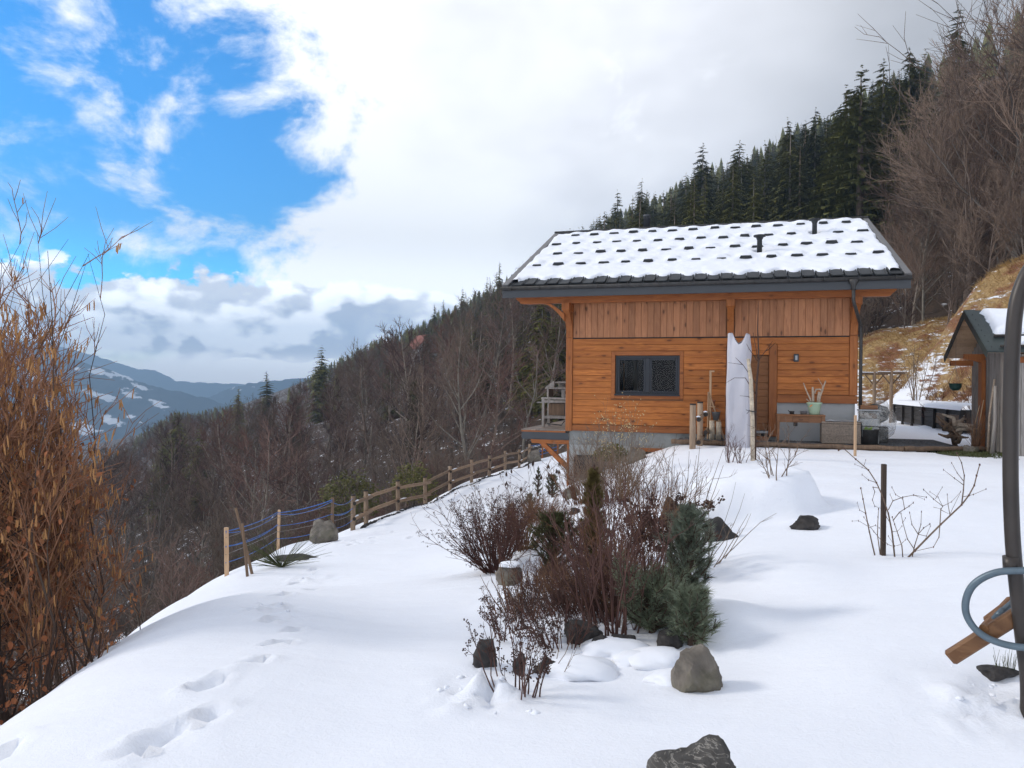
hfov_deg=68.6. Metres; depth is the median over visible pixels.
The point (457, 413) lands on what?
bare shrub
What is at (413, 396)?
bare tree
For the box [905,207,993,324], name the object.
bare tree
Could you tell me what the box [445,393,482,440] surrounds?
bare shrub
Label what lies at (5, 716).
beech sapling
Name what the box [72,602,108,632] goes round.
bare shrub
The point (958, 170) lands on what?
bare tree
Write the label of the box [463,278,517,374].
bare tree
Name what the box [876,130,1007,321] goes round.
bare tree
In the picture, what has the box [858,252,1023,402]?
dry bank grass
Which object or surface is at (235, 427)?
bare tree
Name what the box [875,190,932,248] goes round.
bare tree
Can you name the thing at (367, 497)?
log fence
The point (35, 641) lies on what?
bare tree
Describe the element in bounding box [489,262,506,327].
spruce tree
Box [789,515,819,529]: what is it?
boulder
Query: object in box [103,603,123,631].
bare shrub
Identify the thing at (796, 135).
spruce tree
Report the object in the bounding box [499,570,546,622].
bare whips
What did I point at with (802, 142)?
spruce tree
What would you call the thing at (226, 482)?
bare tree
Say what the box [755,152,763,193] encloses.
spruce tree
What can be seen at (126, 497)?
bare tree
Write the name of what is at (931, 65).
bare tree
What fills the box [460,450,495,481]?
bare shrub
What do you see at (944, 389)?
bramble
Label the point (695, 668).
boulder
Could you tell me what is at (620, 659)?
snow hump
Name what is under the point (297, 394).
bare tree
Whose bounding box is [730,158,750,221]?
spruce tree
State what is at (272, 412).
bare tree
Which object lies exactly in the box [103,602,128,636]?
bare shrub
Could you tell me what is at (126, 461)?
bare tree
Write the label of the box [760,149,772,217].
spruce tree
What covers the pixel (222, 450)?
bare tree
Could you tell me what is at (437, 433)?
bare shrub
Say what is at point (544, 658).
spiraea
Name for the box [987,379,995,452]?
leaning pole
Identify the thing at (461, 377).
spruce tree
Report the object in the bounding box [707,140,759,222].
spruce tree
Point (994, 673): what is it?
earth clod
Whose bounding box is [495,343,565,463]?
bare tree
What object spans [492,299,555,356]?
bare tree
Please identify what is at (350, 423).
bare tree
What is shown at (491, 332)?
bare tree
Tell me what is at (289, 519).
bare shrub
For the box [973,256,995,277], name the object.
bare shrub
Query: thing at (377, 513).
bare shrub
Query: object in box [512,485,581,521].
heather
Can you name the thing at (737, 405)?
white sheet
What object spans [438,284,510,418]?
bare tree
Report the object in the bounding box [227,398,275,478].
bare tree
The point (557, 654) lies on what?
bare whips
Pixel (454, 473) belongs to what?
bare shrub
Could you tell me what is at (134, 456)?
bare tree
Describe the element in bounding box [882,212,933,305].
bare tree
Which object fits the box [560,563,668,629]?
heather
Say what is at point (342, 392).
bare tree
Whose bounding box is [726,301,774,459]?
young tree
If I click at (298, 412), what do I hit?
bare tree
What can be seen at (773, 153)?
spruce tree
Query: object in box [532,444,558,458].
rope stakes
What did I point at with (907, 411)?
sleeper planter
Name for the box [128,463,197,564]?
bare tree
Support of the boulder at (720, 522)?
on the snow ground at (834, 637)
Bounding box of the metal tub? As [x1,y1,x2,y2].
[861,427,878,444]
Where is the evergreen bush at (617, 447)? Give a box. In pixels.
[593,441,627,468]
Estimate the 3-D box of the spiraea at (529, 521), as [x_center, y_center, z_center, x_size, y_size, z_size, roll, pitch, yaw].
[0.190,1.619,9.179,0.981,0.882,1.080,1,0,-18]
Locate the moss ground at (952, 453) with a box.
[916,451,991,456]
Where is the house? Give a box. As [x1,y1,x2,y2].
[408,334,437,355]
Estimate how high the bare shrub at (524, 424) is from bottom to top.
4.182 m
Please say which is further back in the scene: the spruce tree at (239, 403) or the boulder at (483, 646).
the spruce tree at (239, 403)
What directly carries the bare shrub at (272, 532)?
on the snow ground at (834, 637)
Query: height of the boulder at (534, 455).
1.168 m
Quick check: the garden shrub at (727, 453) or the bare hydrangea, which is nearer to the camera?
the bare hydrangea
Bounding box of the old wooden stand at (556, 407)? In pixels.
[537,381,565,426]
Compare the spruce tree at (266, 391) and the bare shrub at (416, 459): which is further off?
the spruce tree at (266, 391)
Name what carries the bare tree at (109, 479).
on the snow ground at (834, 637)
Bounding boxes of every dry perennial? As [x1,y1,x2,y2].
[579,421,616,474]
[593,392,656,480]
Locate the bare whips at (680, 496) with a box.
[629,434,722,575]
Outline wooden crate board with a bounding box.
[860,405,877,409]
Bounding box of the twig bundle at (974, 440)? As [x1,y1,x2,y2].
[961,412,988,446]
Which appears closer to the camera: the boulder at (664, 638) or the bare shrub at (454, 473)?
the boulder at (664, 638)
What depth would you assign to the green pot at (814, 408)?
18.88 m
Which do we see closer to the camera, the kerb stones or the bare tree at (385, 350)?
the kerb stones
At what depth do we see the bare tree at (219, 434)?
64.66 m
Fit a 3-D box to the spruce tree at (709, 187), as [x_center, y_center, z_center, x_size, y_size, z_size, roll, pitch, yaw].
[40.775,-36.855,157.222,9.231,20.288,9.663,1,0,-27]
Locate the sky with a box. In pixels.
[0,0,1023,383]
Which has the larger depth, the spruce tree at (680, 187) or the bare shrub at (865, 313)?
the spruce tree at (680, 187)
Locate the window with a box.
[614,356,679,395]
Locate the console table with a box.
[776,414,825,441]
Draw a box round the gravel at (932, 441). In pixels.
[678,438,954,447]
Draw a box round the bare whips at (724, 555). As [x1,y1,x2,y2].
[707,483,772,566]
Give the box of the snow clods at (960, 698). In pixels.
[951,665,1019,700]
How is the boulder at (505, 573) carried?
on the snow ground at (834, 637)
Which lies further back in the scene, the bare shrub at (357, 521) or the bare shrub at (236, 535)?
the bare shrub at (357, 521)
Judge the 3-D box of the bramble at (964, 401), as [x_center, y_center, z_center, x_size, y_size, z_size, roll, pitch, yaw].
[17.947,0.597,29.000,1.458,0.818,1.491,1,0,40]
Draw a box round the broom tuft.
[230,522,331,566]
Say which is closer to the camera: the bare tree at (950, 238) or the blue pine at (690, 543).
the blue pine at (690, 543)
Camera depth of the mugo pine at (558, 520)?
7.42 m
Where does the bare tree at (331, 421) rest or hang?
on the snow ground at (834, 637)
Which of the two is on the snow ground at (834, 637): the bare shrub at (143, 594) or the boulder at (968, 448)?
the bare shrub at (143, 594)
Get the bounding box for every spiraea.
[411,473,559,573]
[462,602,555,699]
[478,581,547,641]
[486,483,570,552]
[514,589,600,649]
[522,573,617,623]
[616,492,724,576]
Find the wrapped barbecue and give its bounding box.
[862,404,895,442]
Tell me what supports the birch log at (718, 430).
on the gravel at (932, 441)
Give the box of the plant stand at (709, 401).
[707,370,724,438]
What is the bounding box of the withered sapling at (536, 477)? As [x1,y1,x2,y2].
[505,461,560,504]
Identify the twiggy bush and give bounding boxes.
[502,558,578,614]
[531,551,639,610]
[538,509,610,542]
[540,444,625,504]
[546,421,681,505]
[562,544,683,614]
[608,442,735,538]
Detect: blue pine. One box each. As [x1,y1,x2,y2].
[608,548,703,633]
[652,500,721,603]
[658,573,726,645]
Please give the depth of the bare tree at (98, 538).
62.03 m
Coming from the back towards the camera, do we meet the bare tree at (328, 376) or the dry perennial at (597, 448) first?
the bare tree at (328, 376)
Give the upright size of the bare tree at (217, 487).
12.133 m
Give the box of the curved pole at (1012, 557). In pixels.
[1002,265,1023,717]
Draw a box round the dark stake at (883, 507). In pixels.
[880,464,886,555]
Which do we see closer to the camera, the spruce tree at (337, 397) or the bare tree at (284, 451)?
the bare tree at (284, 451)
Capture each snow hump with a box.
[501,590,537,601]
[508,627,566,645]
[542,654,618,681]
[580,636,648,657]
[611,650,640,666]
[614,612,637,628]
[628,646,680,670]
[643,668,671,685]
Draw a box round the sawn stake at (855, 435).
[854,415,856,455]
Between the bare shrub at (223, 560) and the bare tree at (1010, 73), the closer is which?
the bare shrub at (223, 560)
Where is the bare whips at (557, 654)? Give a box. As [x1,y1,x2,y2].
[513,628,579,678]
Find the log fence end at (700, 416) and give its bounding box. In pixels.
[689,402,709,448]
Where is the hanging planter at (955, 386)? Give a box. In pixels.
[949,363,961,390]
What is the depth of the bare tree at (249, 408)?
164.88 m
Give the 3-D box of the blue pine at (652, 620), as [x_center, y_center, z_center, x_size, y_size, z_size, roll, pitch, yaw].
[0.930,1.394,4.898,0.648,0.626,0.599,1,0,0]
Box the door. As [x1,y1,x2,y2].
[751,355,768,430]
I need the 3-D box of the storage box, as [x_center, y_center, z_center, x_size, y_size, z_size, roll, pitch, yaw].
[9.014,0.863,18.959,0.500,0.435,0.370,1,0,17]
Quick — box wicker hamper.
[820,421,860,443]
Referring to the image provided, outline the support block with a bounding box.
[862,426,878,443]
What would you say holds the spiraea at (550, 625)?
on the snow ground at (834, 637)
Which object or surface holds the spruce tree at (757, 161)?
on the snow ground at (834, 637)
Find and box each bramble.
[866,383,897,402]
[887,365,919,388]
[920,377,952,400]
[934,370,971,400]
[956,392,971,409]
[960,366,971,382]
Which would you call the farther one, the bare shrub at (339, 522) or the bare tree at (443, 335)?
the bare tree at (443, 335)
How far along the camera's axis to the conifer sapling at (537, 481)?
23.75 m
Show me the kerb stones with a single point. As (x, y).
(365, 525)
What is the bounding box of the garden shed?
[944,308,1023,455]
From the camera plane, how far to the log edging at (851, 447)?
18.42 m
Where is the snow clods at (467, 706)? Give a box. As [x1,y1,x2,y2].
[436,667,540,714]
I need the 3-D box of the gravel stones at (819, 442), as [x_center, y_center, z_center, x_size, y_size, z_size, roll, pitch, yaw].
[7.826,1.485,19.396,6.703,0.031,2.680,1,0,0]
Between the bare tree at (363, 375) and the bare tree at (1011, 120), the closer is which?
the bare tree at (1011, 120)
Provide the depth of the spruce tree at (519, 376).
77.70 m
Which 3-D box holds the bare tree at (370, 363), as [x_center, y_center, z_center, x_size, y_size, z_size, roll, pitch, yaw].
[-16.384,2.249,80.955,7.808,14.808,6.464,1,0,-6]
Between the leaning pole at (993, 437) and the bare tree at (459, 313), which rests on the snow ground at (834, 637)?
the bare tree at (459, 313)
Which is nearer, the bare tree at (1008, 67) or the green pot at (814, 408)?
the green pot at (814, 408)
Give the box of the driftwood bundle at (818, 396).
[803,379,825,402]
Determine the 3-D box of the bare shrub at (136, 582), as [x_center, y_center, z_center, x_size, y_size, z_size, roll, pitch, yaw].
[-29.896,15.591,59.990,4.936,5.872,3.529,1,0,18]
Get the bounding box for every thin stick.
[234,508,253,573]
[241,523,248,576]
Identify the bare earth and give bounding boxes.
[275,553,316,561]
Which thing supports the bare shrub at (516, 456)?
on the snow ground at (834, 637)
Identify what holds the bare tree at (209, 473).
on the snow ground at (834, 637)
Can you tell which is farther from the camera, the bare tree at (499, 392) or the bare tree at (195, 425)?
the bare tree at (195, 425)
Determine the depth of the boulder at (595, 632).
4.78 m
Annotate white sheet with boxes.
[726,333,751,447]
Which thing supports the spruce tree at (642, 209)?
on the snow ground at (834, 637)
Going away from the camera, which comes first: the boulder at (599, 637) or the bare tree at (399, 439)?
the boulder at (599, 637)
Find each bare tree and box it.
[4,597,82,683]
[41,477,139,669]
[65,478,131,613]
[76,462,124,506]
[78,443,151,589]
[78,521,135,655]
[81,456,130,540]
[87,452,159,583]
[87,495,114,552]
[88,444,129,501]
[96,443,139,497]
[97,444,162,566]
[99,439,150,556]
[105,443,141,495]
[111,445,202,616]
[114,490,200,608]
[115,435,147,464]
[115,440,143,494]
[124,443,144,486]
[126,418,166,473]
[126,433,145,471]
[128,410,204,553]
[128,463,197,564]
[132,437,156,507]
[139,428,158,463]
[139,438,214,562]
[144,437,221,529]
[146,423,165,454]
[148,477,252,587]
[152,435,183,506]
[153,415,203,477]
[156,413,188,450]
[164,423,271,555]
[165,411,200,451]
[172,444,241,578]
[172,472,238,583]
[179,405,266,505]
[185,402,284,549]
[187,414,211,450]
[189,420,240,536]
[196,426,297,550]
[201,407,221,432]
[203,425,237,505]
[212,441,337,549]
[213,400,259,490]
[217,415,338,556]
[223,410,270,512]
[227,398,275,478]
[231,393,259,427]
[236,401,264,456]
[243,414,279,500]
[245,441,358,526]
[247,390,303,501]
[247,410,316,497]
[253,392,325,514]
[253,393,278,432]
[253,400,351,529]
[260,400,277,446]
[281,390,314,453]
[281,393,326,490]
[282,385,308,410]
[284,380,312,410]
[284,382,316,431]
[287,382,306,414]
[294,461,341,528]
[295,378,309,406]
[299,367,333,398]
[301,372,361,493]
[310,403,376,517]
[314,355,367,442]
[315,399,366,485]
[318,353,397,482]
[319,376,364,448]
[324,340,392,468]
[327,362,383,453]
[327,409,432,508]
[331,339,386,421]
[348,425,412,514]
[349,351,377,409]
[351,339,417,441]
[353,347,395,440]
[355,340,386,382]
[356,352,377,408]
[365,344,411,419]
[365,355,470,507]
[367,317,452,468]
[372,335,436,450]
[372,372,450,482]
[378,352,425,413]
[381,334,396,365]
[384,342,414,380]
[385,339,409,407]
[399,319,459,456]
[401,362,436,495]
[402,329,436,402]
[403,323,492,474]
[409,303,501,478]
[412,341,443,392]
[421,341,501,472]
[425,348,453,417]
[426,311,473,412]
[429,298,505,393]
[429,306,469,379]
[431,319,445,367]
[433,318,448,374]
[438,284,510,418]
[445,300,470,376]
[452,310,489,349]
[453,283,527,437]
[455,338,547,475]
[459,314,514,397]
[460,291,488,324]
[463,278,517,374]
[478,304,555,395]
[479,273,547,415]
[491,295,525,363]
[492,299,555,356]
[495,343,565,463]
[518,267,562,342]
[519,304,565,423]
[855,0,1023,258]
[857,65,1023,302]
[859,42,1023,294]
[859,50,1022,197]
[864,156,989,310]
[868,91,1023,263]
[874,163,944,283]
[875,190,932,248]
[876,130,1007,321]
[879,27,1022,224]
[879,114,1023,314]
[882,187,940,295]
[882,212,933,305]
[882,215,942,327]
[886,185,959,325]
[890,88,993,202]
[893,53,1023,230]
[896,0,1023,264]
[900,123,988,265]
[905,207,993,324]
[906,0,1023,239]
[909,163,1009,301]
[922,104,972,206]
[930,157,1023,280]
[940,158,1023,265]
[950,0,1023,180]
[955,68,1023,195]
[960,140,1023,258]
[962,32,1023,197]
[973,32,1022,112]
[981,40,1023,142]
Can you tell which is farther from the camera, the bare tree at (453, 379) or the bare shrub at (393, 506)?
the bare tree at (453, 379)
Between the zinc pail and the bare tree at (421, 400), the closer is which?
the zinc pail
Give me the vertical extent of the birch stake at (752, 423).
2.314 m
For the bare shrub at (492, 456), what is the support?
on the snow ground at (834, 637)
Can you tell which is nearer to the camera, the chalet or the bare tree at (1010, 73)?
the chalet
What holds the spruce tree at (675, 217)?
on the snow ground at (834, 637)
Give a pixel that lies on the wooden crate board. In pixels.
(872, 407)
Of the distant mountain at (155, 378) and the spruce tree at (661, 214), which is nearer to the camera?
the spruce tree at (661, 214)
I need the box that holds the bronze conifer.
[571,465,613,568]
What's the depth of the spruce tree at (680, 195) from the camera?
138.21 m
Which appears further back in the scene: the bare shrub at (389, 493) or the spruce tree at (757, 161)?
the spruce tree at (757, 161)
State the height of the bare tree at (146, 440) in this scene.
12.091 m
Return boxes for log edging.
[671,439,722,445]
[723,441,903,451]
[904,446,989,451]
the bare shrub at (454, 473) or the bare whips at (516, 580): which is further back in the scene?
the bare shrub at (454, 473)
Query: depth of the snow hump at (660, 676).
4.06 m
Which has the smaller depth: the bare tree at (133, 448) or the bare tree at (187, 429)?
the bare tree at (187, 429)
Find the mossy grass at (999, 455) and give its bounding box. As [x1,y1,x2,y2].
[928,445,1001,458]
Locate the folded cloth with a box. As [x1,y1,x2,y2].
[825,419,862,435]
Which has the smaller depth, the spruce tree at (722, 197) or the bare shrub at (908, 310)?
the bare shrub at (908, 310)
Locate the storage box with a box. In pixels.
[857,409,880,426]
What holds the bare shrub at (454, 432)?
on the snow ground at (834, 637)
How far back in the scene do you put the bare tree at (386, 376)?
111.65 m
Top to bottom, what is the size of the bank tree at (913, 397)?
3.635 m
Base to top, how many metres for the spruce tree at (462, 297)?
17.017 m
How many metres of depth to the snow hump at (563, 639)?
4.88 m
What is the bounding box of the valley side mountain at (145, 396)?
[0,340,229,460]
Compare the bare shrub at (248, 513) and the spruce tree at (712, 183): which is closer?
the bare shrub at (248, 513)
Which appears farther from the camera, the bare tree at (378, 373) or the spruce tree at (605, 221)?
the bare tree at (378, 373)
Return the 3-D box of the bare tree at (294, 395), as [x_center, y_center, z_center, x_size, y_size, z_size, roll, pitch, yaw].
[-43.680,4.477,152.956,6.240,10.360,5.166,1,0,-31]
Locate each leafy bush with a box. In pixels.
[316,468,387,528]
[386,460,440,505]
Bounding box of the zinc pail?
[712,408,720,419]
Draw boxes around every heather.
[482,574,575,618]
[488,498,548,525]
[498,551,598,589]
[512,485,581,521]
[530,529,648,585]
[544,567,635,623]
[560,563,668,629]
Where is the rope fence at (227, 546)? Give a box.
[224,497,352,576]
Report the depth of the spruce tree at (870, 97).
101.08 m
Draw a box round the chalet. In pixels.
[501,214,911,484]
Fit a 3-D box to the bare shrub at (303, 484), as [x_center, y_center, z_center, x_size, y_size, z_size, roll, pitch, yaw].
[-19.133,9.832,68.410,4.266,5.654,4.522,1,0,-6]
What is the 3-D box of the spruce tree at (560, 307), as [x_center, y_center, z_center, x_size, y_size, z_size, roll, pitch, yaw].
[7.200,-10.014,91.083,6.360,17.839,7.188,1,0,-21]
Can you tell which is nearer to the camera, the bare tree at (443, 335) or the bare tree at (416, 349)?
the bare tree at (416, 349)
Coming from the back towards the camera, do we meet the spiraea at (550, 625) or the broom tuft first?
the broom tuft
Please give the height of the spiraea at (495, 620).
0.478 m
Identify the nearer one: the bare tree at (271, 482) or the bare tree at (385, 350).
the bare tree at (271, 482)
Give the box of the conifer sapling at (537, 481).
[532,466,541,495]
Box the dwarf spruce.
[545,473,559,497]
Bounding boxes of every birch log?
[709,421,714,439]
[716,421,720,439]
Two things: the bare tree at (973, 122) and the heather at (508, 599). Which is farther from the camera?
the bare tree at (973, 122)
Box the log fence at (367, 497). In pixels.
[350,443,532,530]
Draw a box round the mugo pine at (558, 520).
[527,509,578,573]
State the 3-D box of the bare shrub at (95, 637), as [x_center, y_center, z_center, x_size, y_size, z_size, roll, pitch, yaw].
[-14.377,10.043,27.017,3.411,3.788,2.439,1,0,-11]
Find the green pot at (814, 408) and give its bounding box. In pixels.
[806,402,821,414]
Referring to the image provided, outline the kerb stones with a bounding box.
[360,463,530,528]
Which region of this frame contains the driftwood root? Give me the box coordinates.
[936,414,976,445]
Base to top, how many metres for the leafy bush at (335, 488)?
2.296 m
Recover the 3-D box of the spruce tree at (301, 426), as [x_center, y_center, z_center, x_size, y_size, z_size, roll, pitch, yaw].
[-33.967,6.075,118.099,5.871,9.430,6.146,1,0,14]
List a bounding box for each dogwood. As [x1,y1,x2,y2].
[535,462,706,635]
[546,486,671,581]
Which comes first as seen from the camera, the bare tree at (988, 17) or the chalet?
the chalet
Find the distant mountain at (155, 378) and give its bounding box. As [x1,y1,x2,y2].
[5,339,244,397]
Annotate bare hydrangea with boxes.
[838,448,982,556]
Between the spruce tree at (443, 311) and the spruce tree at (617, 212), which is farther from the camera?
the spruce tree at (443, 311)
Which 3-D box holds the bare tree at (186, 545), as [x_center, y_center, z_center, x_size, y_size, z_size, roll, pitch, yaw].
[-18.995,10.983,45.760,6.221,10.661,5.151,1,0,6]
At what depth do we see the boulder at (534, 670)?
4.24 m
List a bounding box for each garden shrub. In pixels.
[722,425,741,462]
[728,435,761,463]
[751,417,808,480]
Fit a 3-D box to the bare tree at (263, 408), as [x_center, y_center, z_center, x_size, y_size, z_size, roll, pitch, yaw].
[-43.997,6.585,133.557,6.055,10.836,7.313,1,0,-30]
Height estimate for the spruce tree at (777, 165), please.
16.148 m
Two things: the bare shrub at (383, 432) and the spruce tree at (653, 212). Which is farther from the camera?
the spruce tree at (653, 212)
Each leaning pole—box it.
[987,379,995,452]
[990,386,997,453]
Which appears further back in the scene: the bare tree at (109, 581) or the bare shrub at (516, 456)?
the bare shrub at (516, 456)
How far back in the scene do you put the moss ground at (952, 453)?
17.48 m
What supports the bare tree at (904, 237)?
on the snow ground at (834, 637)
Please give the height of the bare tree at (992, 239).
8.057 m
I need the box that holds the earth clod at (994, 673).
[976,647,1018,681]
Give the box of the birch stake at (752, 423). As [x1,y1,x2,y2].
[747,359,756,460]
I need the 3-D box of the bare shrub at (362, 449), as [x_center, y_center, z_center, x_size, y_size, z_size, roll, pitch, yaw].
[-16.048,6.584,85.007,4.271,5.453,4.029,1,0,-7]
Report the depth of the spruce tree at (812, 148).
91.80 m
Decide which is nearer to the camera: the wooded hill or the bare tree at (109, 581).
the bare tree at (109, 581)
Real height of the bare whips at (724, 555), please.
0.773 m
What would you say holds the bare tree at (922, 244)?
on the snow ground at (834, 637)
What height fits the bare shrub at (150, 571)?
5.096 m
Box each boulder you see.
[309,519,337,543]
[472,638,496,667]
[495,561,522,585]
[512,653,525,674]
[527,450,540,462]
[533,659,554,673]
[564,486,578,499]
[564,619,602,644]
[569,507,578,514]
[591,634,607,641]
[611,634,635,639]
[625,448,645,464]
[646,734,735,767]
[656,626,683,648]
[671,644,722,692]
[704,517,737,541]
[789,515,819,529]
[963,445,978,451]
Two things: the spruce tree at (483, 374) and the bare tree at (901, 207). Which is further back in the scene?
the spruce tree at (483, 374)
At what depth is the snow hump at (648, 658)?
4.33 m
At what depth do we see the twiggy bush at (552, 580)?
5.88 m
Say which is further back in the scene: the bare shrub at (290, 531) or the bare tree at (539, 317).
the bare tree at (539, 317)
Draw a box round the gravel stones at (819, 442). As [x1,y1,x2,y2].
[683,437,944,446]
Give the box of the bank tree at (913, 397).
[894,343,942,400]
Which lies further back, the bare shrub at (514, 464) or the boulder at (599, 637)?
the bare shrub at (514, 464)
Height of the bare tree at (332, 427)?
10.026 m
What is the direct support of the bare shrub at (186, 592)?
on the snow ground at (834, 637)
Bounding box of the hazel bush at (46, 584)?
[0,182,161,717]
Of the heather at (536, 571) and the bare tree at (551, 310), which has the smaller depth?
the heather at (536, 571)
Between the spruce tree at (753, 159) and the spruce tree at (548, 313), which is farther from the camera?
the spruce tree at (753, 159)
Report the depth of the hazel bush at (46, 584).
6.00 m
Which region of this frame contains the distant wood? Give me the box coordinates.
[82,14,1022,479]
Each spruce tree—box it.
[135,439,180,528]
[141,413,195,511]
[178,429,225,520]
[224,388,254,454]
[252,373,281,443]
[284,393,312,449]
[301,347,332,423]
[326,364,347,427]
[376,362,401,421]
[421,326,436,368]
[428,305,439,339]
[434,301,446,353]
[448,341,467,397]
[458,290,468,339]
[458,306,470,355]
[460,319,487,381]
[474,341,500,409]
[478,277,489,339]
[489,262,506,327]
[503,304,565,417]
[509,313,535,408]
[518,304,529,343]
[527,304,565,422]
[534,304,556,336]
[549,228,569,357]
[599,212,611,228]
[606,214,614,228]
[607,193,626,228]
[617,209,623,227]
[625,199,635,227]
[627,194,651,227]
[628,178,653,224]
[631,195,643,227]
[647,196,658,226]
[651,194,660,225]
[653,191,671,225]
[660,189,679,225]
[665,200,684,225]
[666,202,675,225]
[673,174,709,224]
[673,189,679,214]
[674,175,692,224]
[677,180,684,207]
[679,143,720,223]
[681,172,705,224]
[697,174,716,223]
[704,160,715,223]
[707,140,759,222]
[709,170,717,199]
[710,170,728,222]
[712,162,749,223]
[712,170,721,223]
[713,166,719,196]
[716,167,727,205]
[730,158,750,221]
[742,165,764,221]
[743,154,759,211]
[745,140,777,221]
[749,150,755,167]
[751,154,763,185]
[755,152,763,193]
[760,117,796,220]
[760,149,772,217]
[762,124,817,220]
[762,148,781,210]
[765,143,774,179]
[770,142,778,176]
[780,143,814,219]
[793,124,798,147]
[793,124,810,192]
[796,85,894,220]
[796,128,807,160]
[797,107,828,217]
[808,65,906,246]
[813,133,842,217]
[816,128,830,183]
[817,121,831,154]
[818,118,825,145]
[865,88,874,130]
[866,81,877,109]
[867,58,918,233]
[873,74,924,243]
[887,48,938,197]
[912,49,934,142]
[918,4,980,171]
[925,55,938,100]
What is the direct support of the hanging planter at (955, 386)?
hanging from the garden shed
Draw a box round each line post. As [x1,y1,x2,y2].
[862,371,887,403]
[877,371,905,422]
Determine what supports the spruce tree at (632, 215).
on the snow ground at (834, 637)
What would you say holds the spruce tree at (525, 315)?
on the snow ground at (834, 637)
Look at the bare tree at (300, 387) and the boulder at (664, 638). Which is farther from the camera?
the bare tree at (300, 387)
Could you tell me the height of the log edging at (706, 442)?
0.146 m
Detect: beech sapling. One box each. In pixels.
[0,436,83,724]
[1,426,137,713]
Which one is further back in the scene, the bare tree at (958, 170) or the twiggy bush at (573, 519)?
the bare tree at (958, 170)
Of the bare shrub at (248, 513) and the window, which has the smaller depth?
the window
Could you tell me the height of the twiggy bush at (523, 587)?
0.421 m
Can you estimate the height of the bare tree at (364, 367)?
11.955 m
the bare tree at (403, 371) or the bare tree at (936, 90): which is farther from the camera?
the bare tree at (403, 371)
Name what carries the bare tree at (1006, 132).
on the snow ground at (834, 637)
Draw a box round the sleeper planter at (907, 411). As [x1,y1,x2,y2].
[893,400,971,433]
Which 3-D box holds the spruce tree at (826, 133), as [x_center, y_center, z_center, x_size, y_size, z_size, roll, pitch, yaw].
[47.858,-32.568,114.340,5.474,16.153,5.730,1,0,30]
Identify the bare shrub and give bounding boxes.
[19,631,104,703]
[44,632,105,689]
[63,636,114,669]
[70,608,123,656]
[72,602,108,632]
[88,503,220,628]
[99,589,154,644]
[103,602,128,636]
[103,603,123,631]
[106,546,154,605]
[110,593,141,636]
[127,560,196,618]
[133,602,162,624]
[135,539,223,614]
[139,547,166,589]
[142,518,208,612]
[189,519,268,575]
[192,500,214,531]
[199,495,259,577]
[199,538,244,581]
[211,494,281,569]
[234,489,263,531]
[236,487,297,557]
[249,516,297,560]
[258,507,317,549]
[263,487,310,554]
[278,486,320,543]
[282,465,323,516]
[297,454,318,482]
[311,491,338,528]
[320,420,351,455]
[325,506,348,532]
[334,497,362,531]
[353,423,379,462]
[368,413,395,456]
[368,497,386,519]
[369,475,393,516]
[372,466,405,517]
[378,493,408,514]
[383,421,410,464]
[384,485,408,512]
[396,399,422,435]
[409,439,447,502]
[418,433,478,497]
[425,402,445,449]
[427,449,469,495]
[437,444,465,491]
[444,409,462,448]
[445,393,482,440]
[446,384,474,409]
[449,391,480,425]
[452,453,477,488]
[453,464,484,487]
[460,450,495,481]
[469,429,508,476]
[485,392,529,459]
[495,389,515,426]
[500,354,516,390]
[501,448,517,468]
[506,444,524,466]
[513,385,532,414]
[513,407,536,443]
[857,297,894,336]
[860,290,902,331]
[862,298,884,330]
[888,286,916,326]
[902,272,941,325]
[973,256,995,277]
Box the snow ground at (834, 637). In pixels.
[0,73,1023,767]
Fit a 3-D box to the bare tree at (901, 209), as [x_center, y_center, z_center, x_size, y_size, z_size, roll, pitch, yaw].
[29.744,-10.486,55.216,8.043,12.429,8.920,1,0,9]
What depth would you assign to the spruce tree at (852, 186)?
69.78 m
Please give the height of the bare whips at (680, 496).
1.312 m
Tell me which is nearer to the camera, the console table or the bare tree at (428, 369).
the console table
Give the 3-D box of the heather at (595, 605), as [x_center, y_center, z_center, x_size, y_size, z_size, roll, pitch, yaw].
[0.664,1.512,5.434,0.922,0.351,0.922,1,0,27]
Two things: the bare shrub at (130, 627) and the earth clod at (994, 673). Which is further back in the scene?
the bare shrub at (130, 627)
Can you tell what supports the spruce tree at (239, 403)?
on the snow ground at (834, 637)
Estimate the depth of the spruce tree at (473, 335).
119.44 m
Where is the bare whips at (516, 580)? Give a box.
[480,548,544,612]
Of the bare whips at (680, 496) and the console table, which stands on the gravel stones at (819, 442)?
the console table
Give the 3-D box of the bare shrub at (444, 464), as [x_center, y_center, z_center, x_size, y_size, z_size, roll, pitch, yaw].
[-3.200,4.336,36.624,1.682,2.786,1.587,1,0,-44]
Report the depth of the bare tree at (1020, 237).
38.55 m
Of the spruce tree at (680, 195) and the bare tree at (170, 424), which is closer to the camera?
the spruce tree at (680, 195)
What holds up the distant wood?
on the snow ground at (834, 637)
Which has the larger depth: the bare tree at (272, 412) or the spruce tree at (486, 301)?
the spruce tree at (486, 301)
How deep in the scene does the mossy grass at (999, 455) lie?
17.32 m
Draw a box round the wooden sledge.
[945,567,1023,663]
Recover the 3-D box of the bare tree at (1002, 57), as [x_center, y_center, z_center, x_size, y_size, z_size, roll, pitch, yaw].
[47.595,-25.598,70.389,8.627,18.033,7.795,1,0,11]
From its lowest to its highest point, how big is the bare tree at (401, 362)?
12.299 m
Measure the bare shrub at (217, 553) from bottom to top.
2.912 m
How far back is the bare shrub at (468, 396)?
84.70 m
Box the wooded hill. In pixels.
[207,378,309,405]

